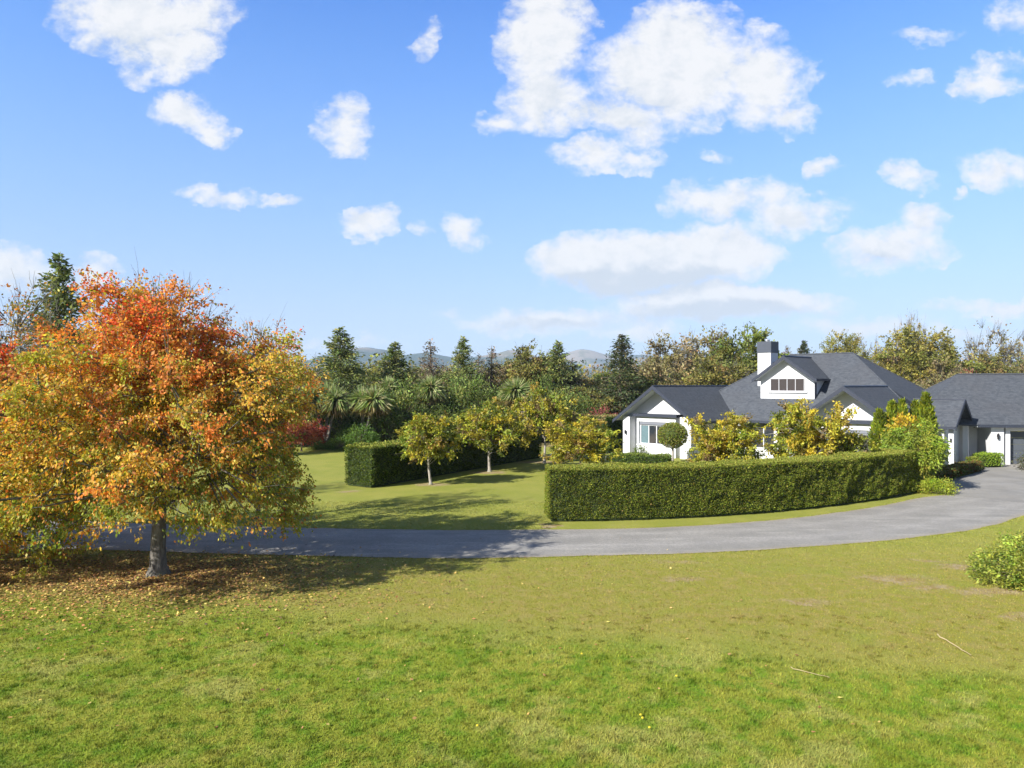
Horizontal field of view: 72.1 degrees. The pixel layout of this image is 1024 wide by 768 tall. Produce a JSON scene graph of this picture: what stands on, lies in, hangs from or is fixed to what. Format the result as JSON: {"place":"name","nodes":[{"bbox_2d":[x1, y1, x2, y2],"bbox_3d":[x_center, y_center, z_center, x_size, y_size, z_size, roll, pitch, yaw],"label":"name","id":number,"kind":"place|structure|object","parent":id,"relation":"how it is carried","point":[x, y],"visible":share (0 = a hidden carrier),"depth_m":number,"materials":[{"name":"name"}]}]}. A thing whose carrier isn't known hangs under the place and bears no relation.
{"place":"outdoors","nodes":[
{"label":"outdoors","id":0,"kind":"place"},
{"bbox_2d":[133,347,617,380],"bbox_3d":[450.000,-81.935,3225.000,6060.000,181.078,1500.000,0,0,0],"label":"hills","id":1,"kind":"structure","parent":0,"point":[368,351],"depth_m":3134.10,"materials":[{"name":"grey plant"}]},
{"bbox_2d":[0,447,1023,767],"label":"lawn","id":2,"kind":"structure","parent":0,"point":[516,483],"depth_m":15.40,"materials":[{"name":"green plant"}]},
{"bbox_2d":[0,272,81,445],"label":"bare tree","id":3,"kind":"object","parent":2,"relation":"on","point":[17,322],"visible":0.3,"depth_m":29.48,"materials":[{"name":"grey plant"}]},
{"bbox_2d":[5,252,123,465],"bbox_3d":[-30.257,-0.995,46.091,11.522,15.308,10.305,0,0,21],"label":"conifer","id":4,"kind":"object","parent":2,"relation":"on","point":[63,272],"visible":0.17,"depth_m":45.61,"materials":[{"name":"green plant"}]},
{"bbox_2d":[0,298,150,581],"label":"autumn tree","id":5,"kind":"object","parent":2,"relation":"on","point":[15,545],"visible":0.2,"depth_m":20.81,"materials":[{"name":"orange plant"}]},
{"bbox_2d":[0,265,330,577],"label":"autumn tree","id":6,"kind":"object","parent":2,"relation":"on","point":[179,387],"visible":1,"depth_m":18.16,"materials":[{"name":"orange plant"}]},
{"bbox_2d":[122,247,217,440],"bbox_3d":[-13.468,0.282,26.234,4.755,10.451,4.456,0,0,-25],"label":"bare tree","id":7,"kind":"object","parent":2,"relation":"on","point":[143,269],"visible":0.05,"depth_m":26.39,"materials":[{"name":"orange plant"}]},
{"bbox_2d":[223,301,301,529],"bbox_3d":[-9.291,1.178,26.484,4.161,8.657,3.899,0,0,41],"label":"bare tree","id":8,"kind":"object","parent":2,"relation":"on","point":[246,335],"visible":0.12,"depth_m":26.44,"materials":[{"name":"brown plant"}]},
{"bbox_2d":[283,415,330,450],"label":"red leaved tree","id":9,"kind":"object","parent":2,"relation":"on","point":[309,431],"visible":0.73,"depth_m":57.18,"materials":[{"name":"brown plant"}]},
{"bbox_2d":[309,441,336,449],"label":"round shrub","id":10,"kind":"object","parent":2,"relation":"on","point":[318,447],"visible":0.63,"depth_m":58.93,"materials":[{"name":"green plant"}]},
{"bbox_2d":[297,381,355,441],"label":"cabbage tree","id":11,"kind":"object","parent":2,"relation":"on","point":[338,402],"visible":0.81,"depth_m":58.60,"materials":[{"name":"green plant"}]},
{"bbox_2d":[322,435,356,450],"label":"round shrub","id":12,"kind":"object","parent":2,"relation":"on","point":[338,442],"visible":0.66,"depth_m":58.62,"materials":[{"name":"green plant"}]},
{"bbox_2d":[332,418,357,445],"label":"round shrub","id":13,"kind":"object","parent":2,"relation":"on","point":[344,427],"visible":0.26,"depth_m":60.55,"materials":[{"name":"green plant"}]},
{"bbox_2d":[341,420,384,448],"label":"round shrub","id":14,"kind":"object","parent":2,"relation":"on","point":[370,436],"visible":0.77,"depth_m":58.48,"materials":[{"name":"green plant"}]},
{"bbox_2d":[345,383,394,442],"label":"cabbage tree","id":15,"kind":"object","parent":2,"relation":"on","point":[370,402],"visible":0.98,"depth_m":58.39,"materials":[{"name":"green plant"}]},
{"bbox_2d":[394,410,462,484],"bbox_3d":[-4.576,3.444,38.378,3.826,4.148,3.974,0,0,0],"label":"magnolia tree","id":16,"kind":"object","parent":2,"relation":"on","point":[429,437],"visible":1,"depth_m":37.86,"materials":[{"name":"green plant"}]},
{"bbox_2d":[0,531,880,731],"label":"fallen leaves","id":17,"kind":"object","parent":2,"relation":"on","point":[175,575],"visible":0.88,"depth_m":19.52,"materials":[{"name":"brown plant"}]},
{"bbox_2d":[343,427,541,487],"bbox_3d":[-3.445,4.305,45.250,2.320,2.376,18.379,0,0,32],"label":"clipped hedge","id":18,"kind":"object","parent":2,"relation":"on","point":[375,464],"visible":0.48,"depth_m":39.62,"materials":[{"name":"green plant"}]},
{"bbox_2d":[451,396,535,471],"bbox_3d":[-1.197,3.117,44.012,5.364,4.784,5.337,0,0,-27],"label":"magnolia tree","id":19,"kind":"object","parent":2,"relation":"on","point":[481,425],"visible":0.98,"depth_m":43.27,"materials":[{"name":"yellow plant"}]},
{"bbox_2d":[507,381,580,462],"bbox_3d":[2.248,2.641,49.251,5.256,5.741,5.230,0,0,27],"label":"magnolia tree","id":20,"kind":"object","parent":2,"relation":"on","point":[548,408],"visible":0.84,"depth_m":48.35,"materials":[{"name":"green plant"}]},
{"bbox_2d":[539,413,624,464],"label":"magnolia tree","id":21,"kind":"object","parent":2,"relation":"on","point":[576,441],"visible":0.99,"depth_m":41.84,"materials":[{"name":"yellow plant"}]},
{"bbox_2d":[583,404,617,431],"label":"red shrub","id":22,"kind":"object","parent":2,"relation":"on","point":[600,412],"visible":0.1,"depth_m":61.17,"materials":[{"name":"brown plant"}]},
{"bbox_2d":[588,413,622,452],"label":"clipped hedge","id":23,"kind":"object","parent":2,"relation":"on","point":[615,425],"visible":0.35,"depth_m":56.68,"materials":[{"name":"green plant"}]},
{"bbox_2d":[609,452,671,464],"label":"hedge","id":24,"kind":"object","parent":2,"relation":"on","point":[637,457],"visible":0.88,"depth_m":48.01,"materials":[{"name":"green plant"}]},
{"bbox_2d":[633,444,649,453],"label":"bay shrub","id":25,"kind":"object","parent":2,"relation":"on","point":[641,450],"visible":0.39,"depth_m":49.61,"materials":[{"name":"plant"}]},
{"bbox_2d":[657,422,688,460],"bbox_3d":[11.128,4.042,48.783,2.189,2.920,2.192,0,0,0],"label":"topiary ball","id":26,"kind":"object","parent":2,"relation":"on","point":[672,434],"visible":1,"depth_m":48.29,"materials":[{"name":"green plant"}]},
{"bbox_2d":[682,410,779,461],"bbox_3d":[11.543,3.377,37.197,4.229,4.261,4.772,0,0,-29],"label":"magnolia tree","id":27,"kind":"object","parent":2,"relation":"on","point":[730,442],"visible":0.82,"depth_m":36.62,"materials":[{"name":"yellow plant"}]},
{"bbox_2d":[543,448,927,520],"bbox_3d":[11.435,4.346,31.833,21.523,2.269,3.416,0,0,-22],"label":"clipped hedge","id":28,"kind":"object","parent":2,"relation":"on","point":[620,491],"visible":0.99,"depth_m":29.36,"materials":[{"name":"green plant"}]},
{"bbox_2d":[753,396,859,457],"bbox_3d":[14.746,2.999,35.814,4.425,5.018,4.994,0,0,-26],"label":"magnolia tree","id":29,"kind":"object","parent":2,"relation":"on","point":[800,431],"visible":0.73,"depth_m":35.13,"materials":[{"name":"yellow plant"}]},
{"bbox_2d":[612,339,1023,464],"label":"house","id":30,"kind":"structure","parent":2,"relation":"on","point":[978,412],"depth_m":52.49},
{"bbox_2d":[636,422,667,446],"bbox_3d":[10.925,3.810,53.316,3.540,1.820,0.248,0,0,45],"label":"window","id":31,"kind":"structure","parent":30,"relation":"in","point":[648,430],"depth_m":53.79,"materials":[{"name":"paint"}]},
{"bbox_2d":[752,427,773,446],"bbox_3d":[19.160,4.175,53.561,0.080,1.790,1.840,0,0,-45],"label":"window","id":32,"kind":"structure","parent":30,"relation":"in","point":[768,431],"depth_m":53.42,"materials":[{"name":"glass"}]},
{"bbox_2d":[767,378,806,392],"bbox_3d":[21.067,0.110,53.933,3.060,1.100,0.160,0,0,45],"label":"window","id":33,"kind":"structure","parent":30,"relation":"in","point":[777,385],"depth_m":53.92,"materials":[{"name":"paint"}]},
{"bbox_2d":[829,430,869,450],"bbox_3d":[21.210,3.745,44.650,0.158,1.690,2.940,0,0,-45],"label":"window","id":34,"kind":"structure","parent":30,"relation":"in","point":[863,432],"depth_m":43.92,"materials":[{"name":"paint"}]},
{"bbox_2d":[1010,431,1023,463],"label":"garage door","id":35,"kind":"structure","parent":30,"relation":"in","point":[1016,437],"depth_m":48.26,"materials":[{"name":"paint"}]},
{"bbox_2d":[821,429,878,455],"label":"magnolia tree","id":36,"kind":"object","parent":2,"relation":"on","point":[856,440],"visible":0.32,"depth_m":34.96,"materials":[{"name":"green plant"}]},
{"bbox_2d":[867,407,887,450],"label":"column conifer","id":37,"kind":"object","parent":2,"relation":"on","point":[877,423],"depth_m":39.03,"materials":[{"name":"green plant"}]},
{"bbox_2d":[884,399,897,431],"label":"column conifer","id":38,"kind":"object","parent":2,"relation":"on","point":[891,409],"depth_m":39.29,"materials":[{"name":"green plant"}]},
{"bbox_2d":[883,412,921,436],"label":"golden shrub","id":39,"kind":"object","parent":2,"relation":"on","point":[901,420],"visible":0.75,"depth_m":36.87,"materials":[{"name":"yellow plant"}]},
{"bbox_2d":[895,397,912,428],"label":"column conifer","id":40,"kind":"object","parent":2,"relation":"on","point":[902,406],"depth_m":39.05,"materials":[{"name":"green plant"}]},
{"bbox_2d":[908,399,920,422],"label":"column conifer","id":41,"kind":"object","parent":2,"relation":"on","point":[914,408],"depth_m":39.31,"materials":[{"name":"green plant"}]},
{"bbox_2d":[877,416,954,480],"bbox_3d":[20.904,3.560,36.566,3.944,3.983,3.828,0,0,0],"label":"drooping shrub","id":42,"kind":"object","parent":2,"relation":"on","point":[929,446],"visible":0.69,"depth_m":35.69,"materials":[{"name":"green plant"}]},
{"bbox_2d":[918,390,938,469],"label":"column conifer","id":43,"kind":"object","parent":2,"relation":"on","point":[927,408],"depth_m":38.98,"materials":[{"name":"green plant"}]},
{"bbox_2d":[914,475,961,495],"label":"mound shrub","id":44,"kind":"object","parent":2,"relation":"on","point":[948,488],"visible":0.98,"depth_m":35.11,"materials":[{"name":"green plant"}]},
{"bbox_2d":[959,528,1023,592],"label":"shrub","id":45,"kind":"object","parent":2,"relation":"on","point":[1007,568],"visible":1,"depth_m":19.53,"materials":[{"name":"green plant"}]},
{"bbox_2d":[0,495,1023,557],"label":"driveway","id":46,"kind":"structure","parent":0,"point":[929,516],"depth_m":25.34,"materials":[{"name":"grey asphalt"}]},
{"bbox_2d":[0,0,1023,364],"label":"sky","id":47,"kind":"structure","parent":0,"point":[504,175],"materials":[{"name":"blue"}]},
{"bbox_2d":[98,391,1023,446],"bbox_3d":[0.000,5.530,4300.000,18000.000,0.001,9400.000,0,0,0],"label":"ground","id":48,"kind":"structure","parent":0,"point":[547,442],"depth_m":64.35,"materials":[{"name":"green plant"}]},
{"bbox_2d":[279,352,330,392],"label":"bare tree","id":49,"kind":"object","parent":48,"relation":"on","point":[313,370],"visible":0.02,"depth_m":73.56,"materials":[{"name":"brown plant"}]},
{"bbox_2d":[276,383,346,448],"bbox_3d":[-18.230,2.748,61.977,7.821,6.066,7.526,0,0,23],"label":"evergreen shrub","id":50,"kind":"object","parent":48,"relation":"on","point":[322,420],"visible":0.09,"depth_m":61.63,"materials":[{"name":"green plant"}]},
{"bbox_2d":[292,326,382,444],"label":"conifer","id":51,"kind":"object","parent":48,"relation":"on","point":[338,352],"visible":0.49,"depth_m":69.51,"materials":[{"name":"green plant"}]},
{"bbox_2d":[311,387,376,441],"bbox_3d":[-14.889,3.003,63.177,6.842,5.501,7.110,0,0,31],"label":"evergreen shrub","id":52,"kind":"object","parent":48,"relation":"on","point":[338,423],"visible":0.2,"depth_m":61.76,"materials":[{"name":"green plant"}]},
{"bbox_2d":[343,372,379,415],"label":"broadleaf tree","id":53,"kind":"object","parent":48,"relation":"on","point":[376,380],"visible":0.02,"depth_m":83.64,"materials":[{"name":"green plant"}]},
{"bbox_2d":[353,364,383,385],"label":"broadleaf tree","id":54,"kind":"object","parent":48,"relation":"on","point":[374,370],"visible":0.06,"depth_m":91.34,"materials":[{"name":"green plant"}]},
{"bbox_2d":[350,391,415,441],"bbox_3d":[-11.279,3.154,61.626,6.158,5.170,6.399,0,0,-7],"label":"evergreen shrub","id":55,"kind":"object","parent":48,"relation":"on","point":[382,423],"visible":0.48,"depth_m":60.57,"materials":[{"name":"green plant"}]},
{"bbox_2d":[374,376,402,400],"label":"cabbage tree","id":56,"kind":"object","parent":48,"relation":"on","point":[389,382],"visible":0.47,"depth_m":68.48,"materials":[{"name":"green plant"}]},
{"bbox_2d":[365,341,437,433],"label":"conifer","id":57,"kind":"object","parent":48,"relation":"on","point":[396,364],"visible":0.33,"depth_m":73.66,"materials":[{"name":"green plant"}]},
{"bbox_2d":[369,370,440,441],"bbox_3d":[-9.232,2.265,63.094,7.466,7.128,7.184,0,0,0],"label":"evergreen shrub","id":58,"kind":"object","parent":48,"relation":"on","point":[408,403],"visible":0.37,"depth_m":61.84,"materials":[{"name":"green plant"}]},
{"bbox_2d":[408,338,447,411],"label":"conifer","id":59,"kind":"object","parent":48,"relation":"on","point":[428,365],"visible":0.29,"depth_m":78.87,"materials":[{"name":"green plant"}]},
{"bbox_2d":[412,373,448,413],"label":"cabbage tree","id":60,"kind":"object","parent":48,"relation":"on","point":[436,392],"visible":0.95,"depth_m":62.28,"materials":[{"name":"green plant"}]},
{"bbox_2d":[416,364,454,408],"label":"broadleaf tree","id":61,"kind":"object","parent":48,"relation":"on","point":[441,375],"visible":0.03,"depth_m":86.83,"materials":[{"name":"green plant"}]},
{"bbox_2d":[425,400,469,433],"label":"evergreen shrub","id":62,"kind":"object","parent":48,"relation":"on","point":[440,410],"visible":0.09,"depth_m":61.94,"materials":[{"name":"green plant"}]},
{"bbox_2d":[434,373,487,415],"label":"evergreen shrub","id":63,"kind":"object","parent":48,"relation":"on","point":[455,394],"visible":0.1,"depth_m":65.05,"materials":[{"name":"green plant"}]},
{"bbox_2d":[434,335,488,410],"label":"conifer","id":64,"kind":"object","parent":48,"relation":"on","point":[459,358],"visible":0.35,"depth_m":75.71,"materials":[{"name":"green plant"}]},
{"bbox_2d":[440,365,518,434],"bbox_3d":[-2.864,2.054,63.876,7.868,7.595,8.177,0,0,-22],"label":"evergreen shrub","id":65,"kind":"object","parent":48,"relation":"on","point":[476,394],"visible":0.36,"depth_m":63.27,"materials":[{"name":"green plant"}]},
{"bbox_2d":[470,352,493,390],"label":"conifer","id":66,"kind":"object","parent":48,"relation":"on","point":[479,361],"visible":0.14,"depth_m":79.98,"materials":[{"name":"green plant"}]},
{"bbox_2d":[479,346,505,395],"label":"conifer","id":67,"kind":"object","parent":48,"relation":"on","point":[491,379],"visible":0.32,"depth_m":77.89,"materials":[{"name":"green plant"}]},
{"bbox_2d":[479,376,525,419],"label":"evergreen shrub","id":68,"kind":"object","parent":48,"relation":"on","point":[500,391],"visible":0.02,"depth_m":65.67,"materials":[{"name":"green plant"}]},
{"bbox_2d":[497,376,533,417],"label":"cabbage tree","id":69,"kind":"object","parent":48,"relation":"on","point":[511,391],"visible":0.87,"depth_m":61.32,"materials":[{"name":"green plant"}]},
{"bbox_2d":[487,338,582,392],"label":"broadleaf tree","id":70,"kind":"object","parent":48,"relation":"on","point":[523,365],"visible":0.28,"depth_m":78.34,"materials":[{"name":"green plant"}]},
{"bbox_2d":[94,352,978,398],"bbox_3d":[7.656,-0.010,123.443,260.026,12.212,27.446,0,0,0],"label":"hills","id":71,"kind":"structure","parent":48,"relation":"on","point":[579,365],"depth_m":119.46,"materials":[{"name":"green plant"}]},
{"bbox_2d":[520,368,581,441],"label":"evergreen shrub","id":72,"kind":"object","parent":48,"relation":"on","point":[550,387],"visible":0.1,"depth_m":67.67,"materials":[{"name":"green plant"}]},
{"bbox_2d":[538,340,587,393],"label":"conifer","id":73,"kind":"object","parent":48,"relation":"on","point":[562,371],"visible":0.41,"depth_m":77.63,"materials":[{"name":"green plant"}]},
{"bbox_2d":[560,357,585,394],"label":"conifer","id":74,"kind":"object","parent":48,"relation":"on","point":[574,377],"visible":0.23,"depth_m":79.88,"materials":[{"name":"green plant"}]},
{"bbox_2d":[560,386,612,440],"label":"tree","id":75,"kind":"object","parent":48,"relation":"on","point":[583,409],"visible":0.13,"depth_m":67.27,"materials":[{"name":"green plant"}]},
{"bbox_2d":[553,384,624,416],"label":"broadleaf tree","id":76,"kind":"object","parent":48,"relation":"on","point":[593,396],"visible":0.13,"depth_m":72.14,"materials":[{"name":"green plant"}]},
{"bbox_2d":[567,373,617,399],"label":"broadleaf tree","id":77,"kind":"object","parent":48,"relation":"on","point":[586,380],"visible":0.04,"depth_m":82.13,"materials":[{"name":"green plant"}]},
{"bbox_2d":[580,366,631,395],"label":"broadleaf tree","id":78,"kind":"object","parent":48,"relation":"on","point":[599,377],"visible":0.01,"depth_m":82.79,"materials":[{"name":"green plant"}]},
{"bbox_2d":[588,334,654,413],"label":"conifer","id":79,"kind":"object","parent":48,"relation":"on","point":[620,390],"visible":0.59,"depth_m":73.60,"materials":[{"name":"green plant"}]},
{"bbox_2d":[601,369,655,406],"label":"broadleaf tree","id":80,"kind":"object","parent":48,"relation":"on","point":[648,383],"visible":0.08,"depth_m":76.62,"materials":[{"name":"green plant"}]},
{"bbox_2d":[628,350,662,387],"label":"bare tree","id":81,"kind":"object","parent":48,"relation":"on","point":[641,364],"visible":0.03,"depth_m":85.76,"materials":[{"name":"brown plant"}]},
{"bbox_2d":[616,373,685,404],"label":"broadleaf tree","id":82,"kind":"object","parent":48,"relation":"on","point":[660,380],"visible":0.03,"depth_m":76.63,"materials":[{"name":"green plant"}]},
{"bbox_2d":[634,330,698,384],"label":"broadleaf tree","id":83,"kind":"object","parent":48,"relation":"on","point":[659,366],"visible":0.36,"depth_m":82.89,"materials":[{"name":"green plant"}]},
{"bbox_2d":[647,365,710,388],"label":"broadleaf tree","id":84,"kind":"object","parent":48,"relation":"on","point":[669,382],"visible":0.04,"depth_m":76.15,"materials":[{"name":"green plant"}]},
{"bbox_2d":[672,323,740,375],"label":"broadleaf tree","id":85,"kind":"object","parent":48,"relation":"on","point":[714,339],"visible":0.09,"depth_m":84.73,"materials":[{"name":"green plant"}]},
{"bbox_2d":[663,348,756,384],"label":"broadleaf tree","id":86,"kind":"object","parent":48,"relation":"on","point":[723,376],"visible":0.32,"depth_m":74.45,"materials":[{"name":"green plant"}]},
{"bbox_2d":[695,321,789,374],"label":"broadleaf tree","id":87,"kind":"object","parent":48,"relation":"on","point":[728,346],"visible":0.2,"depth_m":80.22,"materials":[{"name":"green plant"}]},
{"bbox_2d":[797,340,811,353],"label":"conifer","id":88,"kind":"object","parent":48,"relation":"on","point":[804,350],"visible":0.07,"depth_m":97.84,"materials":[{"name":"green plant"}]},
{"bbox_2d":[819,329,871,360],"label":"broadleaf tree","id":89,"kind":"object","parent":48,"relation":"on","point":[846,342],"visible":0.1,"depth_m":107.21,"materials":[{"name":"green plant"}]},
{"bbox_2d":[854,332,884,362],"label":"bare tree","id":90,"kind":"object","parent":48,"relation":"on","point":[871,347],"visible":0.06,"depth_m":111.50,"materials":[{"name":"brown plant"}]},
{"bbox_2d":[863,344,911,379],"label":"broadleaf tree","id":91,"kind":"object","parent":48,"relation":"on","point":[888,356],"visible":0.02,"depth_m":90.61,"materials":[{"name":"green plant"}]},
{"bbox_2d":[892,313,915,347],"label":"bare tree","id":92,"kind":"object","parent":48,"relation":"on","point":[913,319],"visible":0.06,"depth_m":125.09,"materials":[{"name":"brown plant"}]},
{"bbox_2d":[905,308,927,350],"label":"bare tree","id":93,"kind":"object","parent":48,"relation":"on","point":[917,326],"visible":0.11,"depth_m":124.53,"materials":[{"name":"brown plant"}]},
{"bbox_2d":[868,323,987,385],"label":"broadleaf tree","id":94,"kind":"object","parent":48,"relation":"on","point":[919,357],"visible":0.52,"depth_m":87.82,"materials":[{"name":"green plant"}]},
{"bbox_2d":[913,352,970,388],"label":"broadleaf tree","id":95,"kind":"object","parent":48,"relation":"on","point":[938,377],"visible":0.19,"depth_m":83.78,"materials":[{"name":"green plant"}]},
{"bbox_2d":[957,316,1023,371],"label":"bare tree","id":96,"kind":"object","parent":48,"relation":"on","point":[1002,341],"visible":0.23,"depth_m":92.78,"materials":[{"name":"brown plant"}]},
{"bbox_2d":[958,347,1023,372],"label":"broadleaf tree","id":97,"kind":"object","parent":48,"relation":"on","point":[986,358],"visible":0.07,"depth_m":88.50,"materials":[{"name":"green plant"}]},
{"bbox_2d":[968,350,1023,372],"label":"broadleaf tree","id":98,"kind":"object","parent":48,"relation":"on","point":[1000,360],"visible":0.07,"depth_m":89.12,"materials":[{"name":"green plant"}]},
{"bbox_2d":[995,331,1023,370],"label":"bare tree","id":99,"kind":"object","parent":48,"relation":"on","point":[1018,349],"visible":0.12,"depth_m":91.75,"materials":[{"name":"brown plant"}]},
{"bbox_2d":[1003,352,1023,372],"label":"broadleaf tree","id":100,"kind":"object","parent":48,"relation":"on","point":[1021,368],"visible":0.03,"depth_m":87.34,"materials":[{"name":"green plant"}]},
{"bbox_2d":[559,349,662,370],"bbox_3d":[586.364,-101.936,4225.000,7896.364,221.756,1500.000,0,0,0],"label":"hills","id":101,"kind":"structure","parent":0,"point":[589,356],"depth_m":4119.11,"materials":[{"name":"grey plant"}]},
{"bbox_2d":[947,464,1023,502],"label":"courtyard","id":102,"kind":"structure","parent":0,"point":[1005,482],"depth_m":38.40,"materials":[{"name":"concrete"}]},
{"bbox_2d":[923,460,984,483],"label":"hedge","id":103,"kind":"object","parent":102,"relation":"on","point":[957,469],"visible":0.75,"depth_m":41.42,"materials":[{"name":"green plant"}]},
{"bbox_2d":[972,451,1004,467],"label":"boxed shrub","id":104,"kind":"object","parent":102,"relation":"on","point":[992,459],"visible":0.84,"depth_m":46.30,"materials":[{"name":"green plant"}]},
{"bbox_2d":[1011,450,1023,470],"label":"grey shrub","id":105,"kind":"object","parent":102,"relation":"on","point":[1020,461],"visible":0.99,"depth_m":44.93,"materials":[{"name":"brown plant"}]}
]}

